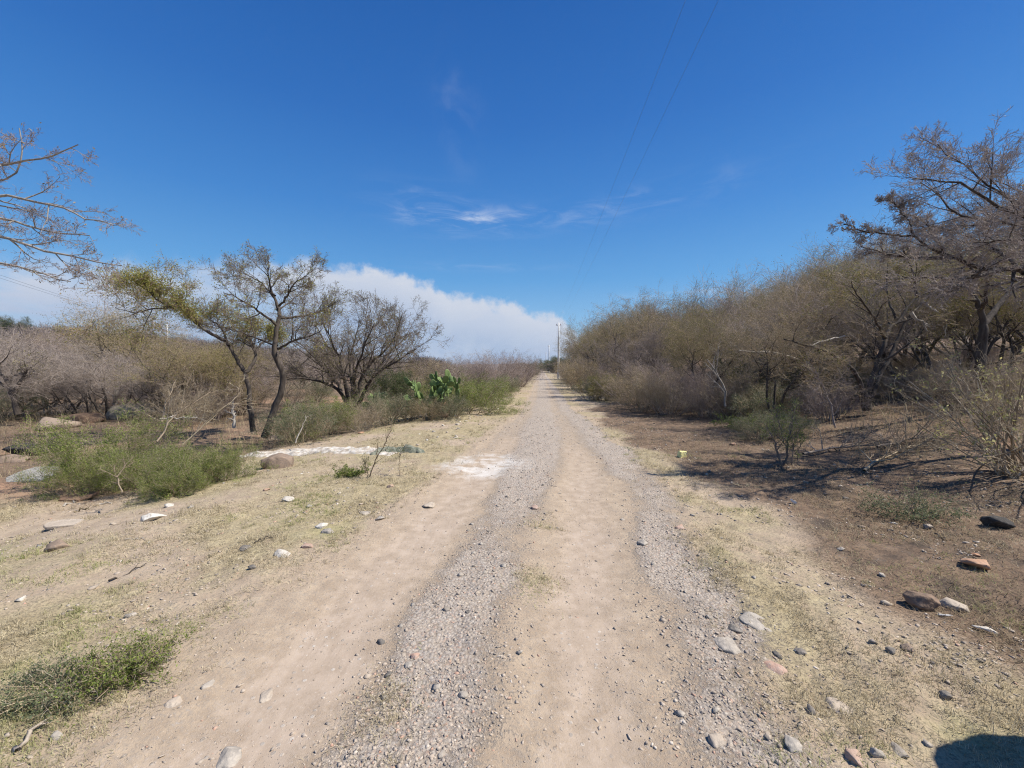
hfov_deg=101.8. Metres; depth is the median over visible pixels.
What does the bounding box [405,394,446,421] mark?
bare shrub
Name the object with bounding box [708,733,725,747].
stone
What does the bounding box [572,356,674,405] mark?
bare shrub
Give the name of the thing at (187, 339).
bare tree
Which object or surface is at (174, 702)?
stone
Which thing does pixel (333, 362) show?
spreading tree
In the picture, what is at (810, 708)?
stone
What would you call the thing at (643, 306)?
leafy tree
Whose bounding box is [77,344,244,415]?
bare tree
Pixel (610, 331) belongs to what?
bare tree
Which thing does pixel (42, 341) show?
bare tree
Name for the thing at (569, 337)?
leafy tree
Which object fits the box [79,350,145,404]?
pale barked tree
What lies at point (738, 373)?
green bush
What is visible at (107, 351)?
leafy tree
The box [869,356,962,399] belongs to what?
bare shrub
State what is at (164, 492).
weed
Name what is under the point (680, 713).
stone
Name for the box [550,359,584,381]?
bare shrub
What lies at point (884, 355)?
leafy tree
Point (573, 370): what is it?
bare shrub
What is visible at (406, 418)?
green bush
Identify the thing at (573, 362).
bare shrub
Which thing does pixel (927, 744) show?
stone
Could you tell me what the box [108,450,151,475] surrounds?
green bush
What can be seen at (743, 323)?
bare tree
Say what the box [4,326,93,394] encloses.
bare tree
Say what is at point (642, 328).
bare tree
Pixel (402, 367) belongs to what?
bare tree
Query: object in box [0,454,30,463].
rock
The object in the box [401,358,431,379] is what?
bare tree
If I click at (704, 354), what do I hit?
leafy tree
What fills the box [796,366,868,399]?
bare shrub
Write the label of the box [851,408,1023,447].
brushwood
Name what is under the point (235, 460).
green bush
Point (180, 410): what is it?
dead branch
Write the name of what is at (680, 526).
stone
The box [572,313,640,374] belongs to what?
leafy tree
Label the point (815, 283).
leafy tree
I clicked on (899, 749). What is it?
stone
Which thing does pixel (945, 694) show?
stone
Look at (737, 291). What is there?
leafy tree
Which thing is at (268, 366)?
leafy tree
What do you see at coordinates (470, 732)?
gravel
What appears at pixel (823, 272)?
leafy tree
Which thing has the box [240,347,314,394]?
bare tree
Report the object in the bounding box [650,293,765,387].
leafy tree
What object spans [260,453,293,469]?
rock
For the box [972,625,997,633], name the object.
stone
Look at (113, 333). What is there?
leafy tree
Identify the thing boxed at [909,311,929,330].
dead branch
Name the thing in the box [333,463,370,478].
weed
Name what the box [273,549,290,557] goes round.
stone
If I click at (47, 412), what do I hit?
bare tree
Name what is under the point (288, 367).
bare tree
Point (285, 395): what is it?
bare shrub
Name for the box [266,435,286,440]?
rock
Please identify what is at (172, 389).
dead branch
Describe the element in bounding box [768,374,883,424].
bare shrub
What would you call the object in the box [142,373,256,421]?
bare shrub
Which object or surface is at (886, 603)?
stone
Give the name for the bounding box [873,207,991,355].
bare tree
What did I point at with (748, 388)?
bare shrub
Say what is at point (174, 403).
bare shrub
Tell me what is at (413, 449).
green sack
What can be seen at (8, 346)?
bare tree
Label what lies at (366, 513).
stone
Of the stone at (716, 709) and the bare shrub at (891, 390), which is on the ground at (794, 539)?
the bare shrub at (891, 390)
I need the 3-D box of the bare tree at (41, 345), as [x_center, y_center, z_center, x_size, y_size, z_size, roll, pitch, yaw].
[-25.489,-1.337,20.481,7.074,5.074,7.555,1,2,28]
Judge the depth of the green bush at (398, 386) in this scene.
19.33 m
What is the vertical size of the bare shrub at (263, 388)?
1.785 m
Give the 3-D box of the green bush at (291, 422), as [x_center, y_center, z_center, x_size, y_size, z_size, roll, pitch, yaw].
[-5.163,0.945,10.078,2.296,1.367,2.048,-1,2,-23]
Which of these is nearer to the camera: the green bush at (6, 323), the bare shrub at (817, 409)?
the bare shrub at (817, 409)
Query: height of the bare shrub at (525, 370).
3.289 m
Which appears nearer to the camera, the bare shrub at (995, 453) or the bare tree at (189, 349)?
the bare shrub at (995, 453)
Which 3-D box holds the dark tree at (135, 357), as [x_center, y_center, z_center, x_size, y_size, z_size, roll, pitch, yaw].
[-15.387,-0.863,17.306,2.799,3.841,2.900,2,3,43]
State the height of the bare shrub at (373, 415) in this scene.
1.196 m
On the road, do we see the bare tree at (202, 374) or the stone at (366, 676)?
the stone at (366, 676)
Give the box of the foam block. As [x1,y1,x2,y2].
[677,451,686,457]
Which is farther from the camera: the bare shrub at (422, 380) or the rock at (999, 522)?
the bare shrub at (422, 380)
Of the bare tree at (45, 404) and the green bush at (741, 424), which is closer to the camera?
the green bush at (741, 424)
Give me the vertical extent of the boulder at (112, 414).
0.812 m
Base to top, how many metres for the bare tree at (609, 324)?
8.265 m
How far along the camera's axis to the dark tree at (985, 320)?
8.52 m
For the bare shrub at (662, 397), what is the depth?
13.80 m
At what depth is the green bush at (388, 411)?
12.45 m
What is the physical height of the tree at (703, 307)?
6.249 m
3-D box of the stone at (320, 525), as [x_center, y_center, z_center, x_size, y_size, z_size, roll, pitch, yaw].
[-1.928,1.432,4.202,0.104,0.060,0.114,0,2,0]
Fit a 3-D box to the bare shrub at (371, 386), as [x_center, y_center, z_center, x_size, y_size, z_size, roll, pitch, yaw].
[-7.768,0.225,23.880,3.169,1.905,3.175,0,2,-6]
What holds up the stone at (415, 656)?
on the road
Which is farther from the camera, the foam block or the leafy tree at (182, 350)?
the leafy tree at (182, 350)
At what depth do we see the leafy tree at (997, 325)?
10.70 m
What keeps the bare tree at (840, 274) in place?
on the ground at (794, 539)
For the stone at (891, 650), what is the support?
on the ground at (794, 539)
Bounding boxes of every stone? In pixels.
[15,595,26,600]
[49,730,62,740]
[87,584,98,589]
[124,612,137,618]
[140,513,166,521]
[163,696,182,707]
[164,503,173,507]
[201,679,214,689]
[216,746,241,767]
[239,545,251,550]
[248,564,256,568]
[259,688,272,702]
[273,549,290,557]
[282,496,293,501]
[301,543,312,548]
[315,523,327,528]
[321,528,332,533]
[360,511,370,514]
[364,673,371,678]
[376,639,384,644]
[384,671,392,677]
[404,661,412,667]
[410,652,419,659]
[422,502,434,507]
[432,684,440,689]
[438,750,445,758]
[443,606,449,611]
[457,690,467,697]
[637,539,647,545]
[673,710,685,716]
[675,524,683,528]
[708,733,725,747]
[713,637,740,654]
[713,706,720,712]
[727,623,742,632]
[739,611,772,631]
[764,660,787,674]
[764,731,771,741]
[772,650,782,658]
[784,734,802,752]
[794,648,806,655]
[807,704,815,715]
[825,697,854,714]
[844,748,862,767]
[869,747,886,757]
[880,600,892,605]
[885,646,895,653]
[891,741,909,757]
[900,643,913,651]
[922,524,934,528]
[923,738,933,747]
[938,690,952,699]
[972,625,997,633]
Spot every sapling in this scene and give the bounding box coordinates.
[359,409,418,477]
[704,343,726,405]
[755,396,813,465]
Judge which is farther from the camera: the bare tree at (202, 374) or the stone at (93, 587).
the bare tree at (202, 374)
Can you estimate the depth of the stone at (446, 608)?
2.75 m
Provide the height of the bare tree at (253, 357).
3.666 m
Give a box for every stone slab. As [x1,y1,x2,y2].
[6,466,59,481]
[43,519,83,529]
[58,490,98,501]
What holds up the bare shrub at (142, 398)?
on the ground at (794, 539)
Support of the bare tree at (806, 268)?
on the ground at (794, 539)
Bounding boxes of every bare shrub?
[50,390,112,402]
[71,381,136,406]
[103,387,181,410]
[111,380,226,427]
[131,379,255,412]
[137,350,294,418]
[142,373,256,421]
[189,379,274,417]
[236,375,291,404]
[254,374,319,405]
[327,396,393,431]
[357,374,389,394]
[389,360,459,394]
[405,356,482,389]
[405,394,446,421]
[434,354,507,389]
[446,350,545,389]
[479,347,554,391]
[497,353,554,385]
[507,358,543,380]
[510,377,528,390]
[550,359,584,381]
[551,354,598,380]
[553,352,615,392]
[554,361,593,389]
[555,359,606,384]
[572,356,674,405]
[580,355,633,396]
[598,352,729,410]
[599,363,682,412]
[618,366,727,416]
[646,355,758,412]
[665,364,757,417]
[668,364,791,419]
[708,373,793,416]
[756,375,818,414]
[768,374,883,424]
[792,330,865,427]
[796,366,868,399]
[852,356,916,384]
[853,361,926,400]
[863,321,1023,486]
[864,348,934,371]
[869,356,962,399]
[893,349,973,378]
[904,361,1020,407]
[919,355,1023,407]
[936,339,1019,367]
[953,359,1023,413]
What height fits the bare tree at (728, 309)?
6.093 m
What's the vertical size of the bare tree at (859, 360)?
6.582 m
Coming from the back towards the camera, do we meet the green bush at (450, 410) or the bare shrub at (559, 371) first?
the bare shrub at (559, 371)
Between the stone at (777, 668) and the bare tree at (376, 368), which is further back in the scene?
the bare tree at (376, 368)
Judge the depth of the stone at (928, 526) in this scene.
3.98 m
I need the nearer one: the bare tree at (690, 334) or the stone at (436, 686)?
the stone at (436, 686)
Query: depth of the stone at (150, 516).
4.40 m
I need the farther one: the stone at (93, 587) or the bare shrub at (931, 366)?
the bare shrub at (931, 366)
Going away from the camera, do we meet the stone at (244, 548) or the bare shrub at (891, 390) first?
the stone at (244, 548)
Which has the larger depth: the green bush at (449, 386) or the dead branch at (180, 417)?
the green bush at (449, 386)
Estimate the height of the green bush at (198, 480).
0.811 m
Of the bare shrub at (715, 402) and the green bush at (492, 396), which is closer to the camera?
the bare shrub at (715, 402)
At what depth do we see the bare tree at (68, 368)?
14.43 m
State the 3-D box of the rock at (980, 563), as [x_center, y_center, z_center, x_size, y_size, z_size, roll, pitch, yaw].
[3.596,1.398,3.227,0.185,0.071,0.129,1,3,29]
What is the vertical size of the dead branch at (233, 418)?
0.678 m
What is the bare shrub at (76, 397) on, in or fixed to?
on the ground at (794, 539)
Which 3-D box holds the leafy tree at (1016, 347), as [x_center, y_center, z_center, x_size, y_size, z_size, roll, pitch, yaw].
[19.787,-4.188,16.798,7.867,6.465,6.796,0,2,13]
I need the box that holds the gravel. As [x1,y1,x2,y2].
[0,410,1023,767]
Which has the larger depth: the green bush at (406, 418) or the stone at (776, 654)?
the green bush at (406, 418)
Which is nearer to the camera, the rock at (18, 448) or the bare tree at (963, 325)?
the rock at (18, 448)
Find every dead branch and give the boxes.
[97,456,133,492]
[146,370,244,441]
[159,354,200,422]
[160,415,205,420]
[184,375,258,443]
[224,401,236,427]
[730,342,794,361]
[813,335,845,344]
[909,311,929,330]
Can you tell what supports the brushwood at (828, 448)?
on the ground at (794, 539)
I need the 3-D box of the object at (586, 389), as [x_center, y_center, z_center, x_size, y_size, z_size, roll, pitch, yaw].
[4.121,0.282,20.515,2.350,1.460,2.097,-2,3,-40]
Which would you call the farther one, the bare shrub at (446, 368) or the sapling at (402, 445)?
the bare shrub at (446, 368)
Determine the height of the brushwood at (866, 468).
1.509 m
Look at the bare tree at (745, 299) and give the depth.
41.00 m
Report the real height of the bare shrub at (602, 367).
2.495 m
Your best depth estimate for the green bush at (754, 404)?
11.40 m
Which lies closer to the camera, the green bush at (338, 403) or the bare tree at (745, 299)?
the green bush at (338, 403)
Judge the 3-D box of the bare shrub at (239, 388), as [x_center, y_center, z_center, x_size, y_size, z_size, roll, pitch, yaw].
[-11.084,0.103,15.602,5.521,2.858,4.109,0,2,-8]
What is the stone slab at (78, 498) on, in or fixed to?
on the ground at (794, 539)
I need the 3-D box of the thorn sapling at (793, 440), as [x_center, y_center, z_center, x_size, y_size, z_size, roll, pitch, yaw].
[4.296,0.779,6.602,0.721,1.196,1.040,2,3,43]
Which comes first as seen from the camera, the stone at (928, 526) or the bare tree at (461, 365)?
the stone at (928, 526)
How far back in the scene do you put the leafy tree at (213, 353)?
19.81 m
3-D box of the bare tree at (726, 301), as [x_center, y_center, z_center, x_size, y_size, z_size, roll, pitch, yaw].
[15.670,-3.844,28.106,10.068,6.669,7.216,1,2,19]
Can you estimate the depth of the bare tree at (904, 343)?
16.53 m
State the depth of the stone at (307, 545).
3.68 m
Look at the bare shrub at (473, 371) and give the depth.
23.65 m
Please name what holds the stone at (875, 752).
on the ground at (794, 539)
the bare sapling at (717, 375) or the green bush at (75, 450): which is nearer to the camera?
the green bush at (75, 450)
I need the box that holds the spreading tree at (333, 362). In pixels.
[225,279,459,410]
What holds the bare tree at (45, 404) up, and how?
on the ground at (794, 539)
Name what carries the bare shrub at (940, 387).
on the ground at (794, 539)
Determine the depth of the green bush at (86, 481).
5.75 m
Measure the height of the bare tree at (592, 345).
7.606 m
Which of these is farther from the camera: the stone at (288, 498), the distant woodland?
the distant woodland
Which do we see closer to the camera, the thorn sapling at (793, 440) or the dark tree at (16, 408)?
the thorn sapling at (793, 440)
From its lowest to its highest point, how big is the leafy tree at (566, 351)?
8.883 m
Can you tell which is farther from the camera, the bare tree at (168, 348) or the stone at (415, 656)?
the bare tree at (168, 348)
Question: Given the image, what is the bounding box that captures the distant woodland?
[0,322,1023,379]
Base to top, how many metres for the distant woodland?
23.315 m
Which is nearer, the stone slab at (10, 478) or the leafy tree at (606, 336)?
the stone slab at (10, 478)
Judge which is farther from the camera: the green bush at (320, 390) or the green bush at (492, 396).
the green bush at (320, 390)
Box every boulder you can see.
[37,417,81,430]
[68,412,105,423]
[105,402,166,419]
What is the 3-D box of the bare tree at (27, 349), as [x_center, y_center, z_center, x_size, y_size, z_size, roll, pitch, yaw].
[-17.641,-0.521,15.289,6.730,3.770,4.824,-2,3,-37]
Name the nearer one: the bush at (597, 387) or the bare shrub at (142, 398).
the bare shrub at (142, 398)
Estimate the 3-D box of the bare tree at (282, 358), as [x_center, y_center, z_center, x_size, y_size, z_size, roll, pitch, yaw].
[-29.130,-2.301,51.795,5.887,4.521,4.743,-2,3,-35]
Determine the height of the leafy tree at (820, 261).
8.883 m
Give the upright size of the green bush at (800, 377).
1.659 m
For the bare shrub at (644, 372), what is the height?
2.446 m
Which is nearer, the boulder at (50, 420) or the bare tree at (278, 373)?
the boulder at (50, 420)
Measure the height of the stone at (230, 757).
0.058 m
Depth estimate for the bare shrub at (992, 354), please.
14.33 m
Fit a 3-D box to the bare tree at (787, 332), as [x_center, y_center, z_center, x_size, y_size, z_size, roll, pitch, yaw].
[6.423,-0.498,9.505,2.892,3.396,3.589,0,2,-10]
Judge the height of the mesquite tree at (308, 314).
4.649 m
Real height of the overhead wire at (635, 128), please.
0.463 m
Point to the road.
(421, 529)
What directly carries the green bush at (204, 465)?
on the ground at (794, 539)
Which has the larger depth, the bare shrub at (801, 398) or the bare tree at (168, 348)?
the bare tree at (168, 348)
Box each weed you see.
[0,645,101,727]
[31,617,202,727]
[132,467,207,499]
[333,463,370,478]
[707,412,765,430]
[854,480,976,534]
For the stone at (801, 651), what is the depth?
2.32 m
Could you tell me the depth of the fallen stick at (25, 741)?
1.77 m
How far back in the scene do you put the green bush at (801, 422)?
8.89 m
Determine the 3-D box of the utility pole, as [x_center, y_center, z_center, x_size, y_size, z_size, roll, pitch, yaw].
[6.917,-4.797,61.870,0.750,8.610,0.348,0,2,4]
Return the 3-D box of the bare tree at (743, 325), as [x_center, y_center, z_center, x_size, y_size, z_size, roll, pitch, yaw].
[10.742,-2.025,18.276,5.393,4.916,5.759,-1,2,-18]
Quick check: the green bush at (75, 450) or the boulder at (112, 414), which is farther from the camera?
the boulder at (112, 414)
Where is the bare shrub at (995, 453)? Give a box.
[863,321,1023,486]
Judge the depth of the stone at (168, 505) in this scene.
4.87 m
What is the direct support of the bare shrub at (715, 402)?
on the ground at (794, 539)
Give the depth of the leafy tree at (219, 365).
13.84 m
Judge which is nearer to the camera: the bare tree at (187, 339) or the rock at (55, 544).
the rock at (55, 544)
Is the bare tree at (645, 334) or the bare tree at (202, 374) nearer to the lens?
the bare tree at (202, 374)
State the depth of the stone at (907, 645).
2.34 m
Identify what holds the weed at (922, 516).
on the ground at (794, 539)
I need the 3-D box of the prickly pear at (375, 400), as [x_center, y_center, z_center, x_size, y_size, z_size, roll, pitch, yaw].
[-4.872,0.742,14.932,1.050,0.951,0.604,0,2,0]
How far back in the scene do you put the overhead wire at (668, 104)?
9.68 m
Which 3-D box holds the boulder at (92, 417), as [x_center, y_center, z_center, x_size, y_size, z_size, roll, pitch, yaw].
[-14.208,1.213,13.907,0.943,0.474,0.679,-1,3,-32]
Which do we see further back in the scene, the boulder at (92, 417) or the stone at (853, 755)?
the boulder at (92, 417)
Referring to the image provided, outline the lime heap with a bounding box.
[240,446,396,457]
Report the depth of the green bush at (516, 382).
22.79 m
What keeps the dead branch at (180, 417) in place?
on the ground at (794, 539)
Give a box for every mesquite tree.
[50,249,290,431]
[176,240,352,437]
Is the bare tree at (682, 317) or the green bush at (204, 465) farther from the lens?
the bare tree at (682, 317)
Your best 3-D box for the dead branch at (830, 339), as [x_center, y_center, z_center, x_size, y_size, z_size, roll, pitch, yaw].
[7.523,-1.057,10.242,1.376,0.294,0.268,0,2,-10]
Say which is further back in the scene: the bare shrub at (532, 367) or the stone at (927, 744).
the bare shrub at (532, 367)
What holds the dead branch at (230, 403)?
on the ground at (794, 539)
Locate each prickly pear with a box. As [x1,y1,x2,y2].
[361,392,388,416]
[403,369,460,416]
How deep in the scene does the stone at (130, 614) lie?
2.73 m
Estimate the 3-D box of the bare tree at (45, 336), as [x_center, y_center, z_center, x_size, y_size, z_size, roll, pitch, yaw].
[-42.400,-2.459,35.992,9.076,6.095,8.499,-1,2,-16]
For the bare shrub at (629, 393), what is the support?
on the ground at (794, 539)
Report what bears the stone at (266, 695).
on the road
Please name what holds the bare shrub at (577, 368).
on the ground at (794, 539)
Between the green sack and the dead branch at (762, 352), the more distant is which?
the dead branch at (762, 352)
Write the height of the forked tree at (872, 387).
4.185 m
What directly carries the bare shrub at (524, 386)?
on the ground at (794, 539)
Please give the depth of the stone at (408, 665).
2.23 m
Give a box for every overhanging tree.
[0,122,145,312]
[826,106,1023,317]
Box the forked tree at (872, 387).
[749,243,988,410]
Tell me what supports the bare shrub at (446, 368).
on the ground at (794, 539)
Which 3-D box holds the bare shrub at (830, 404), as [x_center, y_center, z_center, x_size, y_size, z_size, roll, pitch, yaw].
[6.309,-0.094,8.630,1.467,2.005,1.376,-1,3,-31]
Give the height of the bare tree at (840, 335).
5.125 m
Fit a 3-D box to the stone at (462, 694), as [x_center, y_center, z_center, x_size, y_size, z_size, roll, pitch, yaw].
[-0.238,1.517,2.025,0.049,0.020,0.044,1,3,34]
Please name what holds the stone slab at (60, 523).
on the ground at (794, 539)
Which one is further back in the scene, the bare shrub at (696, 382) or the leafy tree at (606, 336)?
the leafy tree at (606, 336)
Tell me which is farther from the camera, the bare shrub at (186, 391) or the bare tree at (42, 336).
the bare tree at (42, 336)
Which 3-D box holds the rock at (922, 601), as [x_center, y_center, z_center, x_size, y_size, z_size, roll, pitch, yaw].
[2.741,1.456,2.784,0.178,0.124,0.118,0,2,9]
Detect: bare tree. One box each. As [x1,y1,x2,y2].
[0,316,90,403]
[0,322,143,417]
[0,328,101,405]
[0,334,62,404]
[0,336,28,390]
[0,341,109,415]
[0,341,128,415]
[0,346,111,416]
[1,323,73,380]
[1,330,72,354]
[2,327,79,349]
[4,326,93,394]
[11,329,98,349]
[22,333,105,389]
[22,336,186,415]
[31,342,128,406]
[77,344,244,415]
[107,350,188,404]
[122,330,217,361]
[123,333,218,362]
[141,335,228,386]
[142,339,257,415]
[237,346,269,376]
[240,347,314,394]
[263,350,302,369]
[266,351,317,387]
[283,349,348,395]
[318,353,351,384]
[351,358,397,381]
[386,357,422,375]
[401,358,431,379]
[422,356,443,371]
[442,354,486,376]
[563,315,628,371]
[564,342,578,360]
[565,308,627,369]
[586,300,640,372]
[587,309,665,372]
[589,301,734,394]
[601,291,691,369]
[608,310,696,375]
[623,277,759,381]
[657,306,710,369]
[659,293,709,372]
[667,279,769,370]
[686,259,893,390]
[688,251,851,356]
[695,283,827,376]
[706,272,787,347]
[707,292,856,401]
[714,291,904,422]
[730,255,921,399]
[737,234,879,304]
[758,223,987,361]
[765,225,1003,393]
[773,246,1023,396]
[798,214,964,374]
[832,220,1021,368]
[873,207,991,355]
[876,193,1021,360]
[895,212,1012,345]
[931,216,1023,372]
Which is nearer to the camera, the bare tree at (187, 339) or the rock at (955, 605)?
the rock at (955, 605)
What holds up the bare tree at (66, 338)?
on the ground at (794, 539)
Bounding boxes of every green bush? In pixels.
[0,314,33,330]
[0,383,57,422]
[1,397,192,493]
[12,443,144,501]
[80,439,199,499]
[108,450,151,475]
[122,452,222,505]
[134,434,240,500]
[177,434,276,482]
[248,396,347,447]
[277,389,373,441]
[289,378,348,403]
[345,388,429,429]
[357,364,430,404]
[385,399,434,421]
[409,383,475,406]
[419,367,529,415]
[424,394,475,420]
[453,375,516,407]
[475,383,519,404]
[485,372,521,394]
[536,355,575,372]
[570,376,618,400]
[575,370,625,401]
[707,355,796,403]
[714,380,802,420]
[727,409,801,444]
[755,355,835,392]
[765,407,824,434]
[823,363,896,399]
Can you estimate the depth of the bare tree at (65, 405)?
16.13 m
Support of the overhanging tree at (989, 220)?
on the ground at (794, 539)
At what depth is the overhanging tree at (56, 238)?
5.61 m
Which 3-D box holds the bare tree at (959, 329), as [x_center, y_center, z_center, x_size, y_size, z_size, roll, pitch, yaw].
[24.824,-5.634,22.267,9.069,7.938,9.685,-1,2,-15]
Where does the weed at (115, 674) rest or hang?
on the ground at (794, 539)
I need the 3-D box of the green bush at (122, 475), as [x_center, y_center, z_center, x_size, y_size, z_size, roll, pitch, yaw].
[-5.290,1.274,6.010,1.394,1.174,1.564,-1,2,-26]
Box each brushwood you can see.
[798,418,939,454]
[844,413,968,471]
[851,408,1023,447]
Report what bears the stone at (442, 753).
on the road
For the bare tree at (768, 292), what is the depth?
23.21 m
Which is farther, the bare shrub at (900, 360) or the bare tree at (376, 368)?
the bare tree at (376, 368)
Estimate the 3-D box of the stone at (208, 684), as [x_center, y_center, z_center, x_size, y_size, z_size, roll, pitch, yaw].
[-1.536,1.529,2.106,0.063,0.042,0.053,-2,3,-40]
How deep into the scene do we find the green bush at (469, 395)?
14.42 m
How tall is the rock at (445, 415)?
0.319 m
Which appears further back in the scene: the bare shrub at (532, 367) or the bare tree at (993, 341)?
the bare shrub at (532, 367)
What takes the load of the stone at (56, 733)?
on the ground at (794, 539)
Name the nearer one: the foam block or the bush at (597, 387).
the foam block
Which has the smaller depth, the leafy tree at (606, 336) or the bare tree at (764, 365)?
the bare tree at (764, 365)
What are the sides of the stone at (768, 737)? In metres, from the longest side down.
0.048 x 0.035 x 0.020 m
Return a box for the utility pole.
[556,323,560,378]
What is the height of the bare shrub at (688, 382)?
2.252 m
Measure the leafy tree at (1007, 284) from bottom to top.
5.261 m
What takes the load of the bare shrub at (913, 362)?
on the ground at (794, 539)
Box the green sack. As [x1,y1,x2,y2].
[370,444,424,454]
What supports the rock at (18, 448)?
on the ground at (794, 539)
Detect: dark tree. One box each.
[0,327,53,414]
[99,318,185,400]
[914,225,1023,398]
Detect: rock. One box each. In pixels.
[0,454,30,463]
[1,443,43,455]
[44,539,69,551]
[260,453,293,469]
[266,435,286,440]
[435,411,447,418]
[902,590,940,611]
[939,597,969,611]
[959,558,990,569]
[979,515,1015,528]
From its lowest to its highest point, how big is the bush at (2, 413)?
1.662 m
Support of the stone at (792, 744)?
on the ground at (794, 539)
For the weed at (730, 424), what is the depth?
10.61 m
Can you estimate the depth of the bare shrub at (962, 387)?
8.97 m
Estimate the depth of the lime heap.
8.17 m
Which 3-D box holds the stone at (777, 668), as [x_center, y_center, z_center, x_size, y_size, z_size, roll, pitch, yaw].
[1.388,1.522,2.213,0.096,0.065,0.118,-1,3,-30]
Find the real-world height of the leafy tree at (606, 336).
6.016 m
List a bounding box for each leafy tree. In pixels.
[31,282,194,401]
[70,344,153,363]
[75,319,271,418]
[95,326,176,360]
[134,328,254,379]
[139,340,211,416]
[176,336,251,381]
[245,345,274,384]
[554,314,606,367]
[559,345,581,361]
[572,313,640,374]
[578,291,692,376]
[612,279,721,370]
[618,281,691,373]
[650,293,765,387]
[652,306,785,413]
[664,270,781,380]
[715,250,840,316]
[749,235,873,328]
[754,218,890,363]
[765,210,1006,378]
[784,234,967,353]
[805,242,1023,394]
[907,258,1023,379]
[916,204,1023,354]
[957,257,1023,353]
[966,225,1023,346]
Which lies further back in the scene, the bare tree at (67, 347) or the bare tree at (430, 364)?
the bare tree at (430, 364)
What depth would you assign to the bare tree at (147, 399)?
15.81 m
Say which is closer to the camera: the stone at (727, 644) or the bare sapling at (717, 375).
the stone at (727, 644)
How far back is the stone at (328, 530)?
4.05 m
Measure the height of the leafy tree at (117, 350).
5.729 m
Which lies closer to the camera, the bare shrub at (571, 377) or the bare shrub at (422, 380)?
the bare shrub at (422, 380)
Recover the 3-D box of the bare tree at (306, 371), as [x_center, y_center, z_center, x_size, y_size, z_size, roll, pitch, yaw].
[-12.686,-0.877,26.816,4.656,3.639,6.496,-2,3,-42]
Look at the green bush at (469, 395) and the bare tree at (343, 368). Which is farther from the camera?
the bare tree at (343, 368)
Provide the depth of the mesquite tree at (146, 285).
10.50 m
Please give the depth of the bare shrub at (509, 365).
24.45 m
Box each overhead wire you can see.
[561,0,685,313]
[605,6,715,235]
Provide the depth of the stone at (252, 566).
3.29 m
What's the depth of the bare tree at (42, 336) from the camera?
51.99 m
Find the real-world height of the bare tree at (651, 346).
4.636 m
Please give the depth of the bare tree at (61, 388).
14.12 m
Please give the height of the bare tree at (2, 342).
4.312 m
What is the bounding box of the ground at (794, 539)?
[0,333,1023,767]
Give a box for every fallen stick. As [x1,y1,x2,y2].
[11,719,52,753]
[108,563,146,580]
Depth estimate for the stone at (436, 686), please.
2.08 m
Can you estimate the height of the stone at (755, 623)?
0.076 m
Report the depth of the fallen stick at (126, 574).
3.28 m
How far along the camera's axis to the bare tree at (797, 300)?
12.87 m
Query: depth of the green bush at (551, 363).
117.76 m
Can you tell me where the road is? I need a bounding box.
[15,371,787,767]
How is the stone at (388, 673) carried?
on the road
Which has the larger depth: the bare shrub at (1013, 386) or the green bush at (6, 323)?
the green bush at (6, 323)
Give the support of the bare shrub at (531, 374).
on the ground at (794, 539)
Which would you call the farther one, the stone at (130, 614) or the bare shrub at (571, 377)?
the bare shrub at (571, 377)
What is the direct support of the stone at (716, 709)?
on the road
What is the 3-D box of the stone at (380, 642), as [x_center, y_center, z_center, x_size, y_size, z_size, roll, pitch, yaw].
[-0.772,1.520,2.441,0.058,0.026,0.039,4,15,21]
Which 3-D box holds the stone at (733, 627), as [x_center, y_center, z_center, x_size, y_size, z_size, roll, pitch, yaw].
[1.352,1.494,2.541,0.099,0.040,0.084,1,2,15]
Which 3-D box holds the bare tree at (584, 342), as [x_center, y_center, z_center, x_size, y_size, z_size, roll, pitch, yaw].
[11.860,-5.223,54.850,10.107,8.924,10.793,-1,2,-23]
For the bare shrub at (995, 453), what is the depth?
5.23 m
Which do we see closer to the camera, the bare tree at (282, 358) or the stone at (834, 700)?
the stone at (834, 700)
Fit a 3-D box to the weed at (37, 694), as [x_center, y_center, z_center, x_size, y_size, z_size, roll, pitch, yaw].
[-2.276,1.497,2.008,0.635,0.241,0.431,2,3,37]
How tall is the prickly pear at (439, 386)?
1.541 m
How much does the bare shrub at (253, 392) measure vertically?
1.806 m
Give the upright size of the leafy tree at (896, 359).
5.800 m
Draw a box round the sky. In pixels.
[0,0,1023,364]
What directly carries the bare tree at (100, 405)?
on the ground at (794, 539)
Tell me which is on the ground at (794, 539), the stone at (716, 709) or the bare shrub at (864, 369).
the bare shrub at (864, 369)
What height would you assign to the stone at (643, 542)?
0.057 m
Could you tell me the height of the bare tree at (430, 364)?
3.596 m
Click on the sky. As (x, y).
(465, 157)
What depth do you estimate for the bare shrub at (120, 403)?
18.76 m
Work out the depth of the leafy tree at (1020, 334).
10.30 m
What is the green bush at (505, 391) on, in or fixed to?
on the ground at (794, 539)
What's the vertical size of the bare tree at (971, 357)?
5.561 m

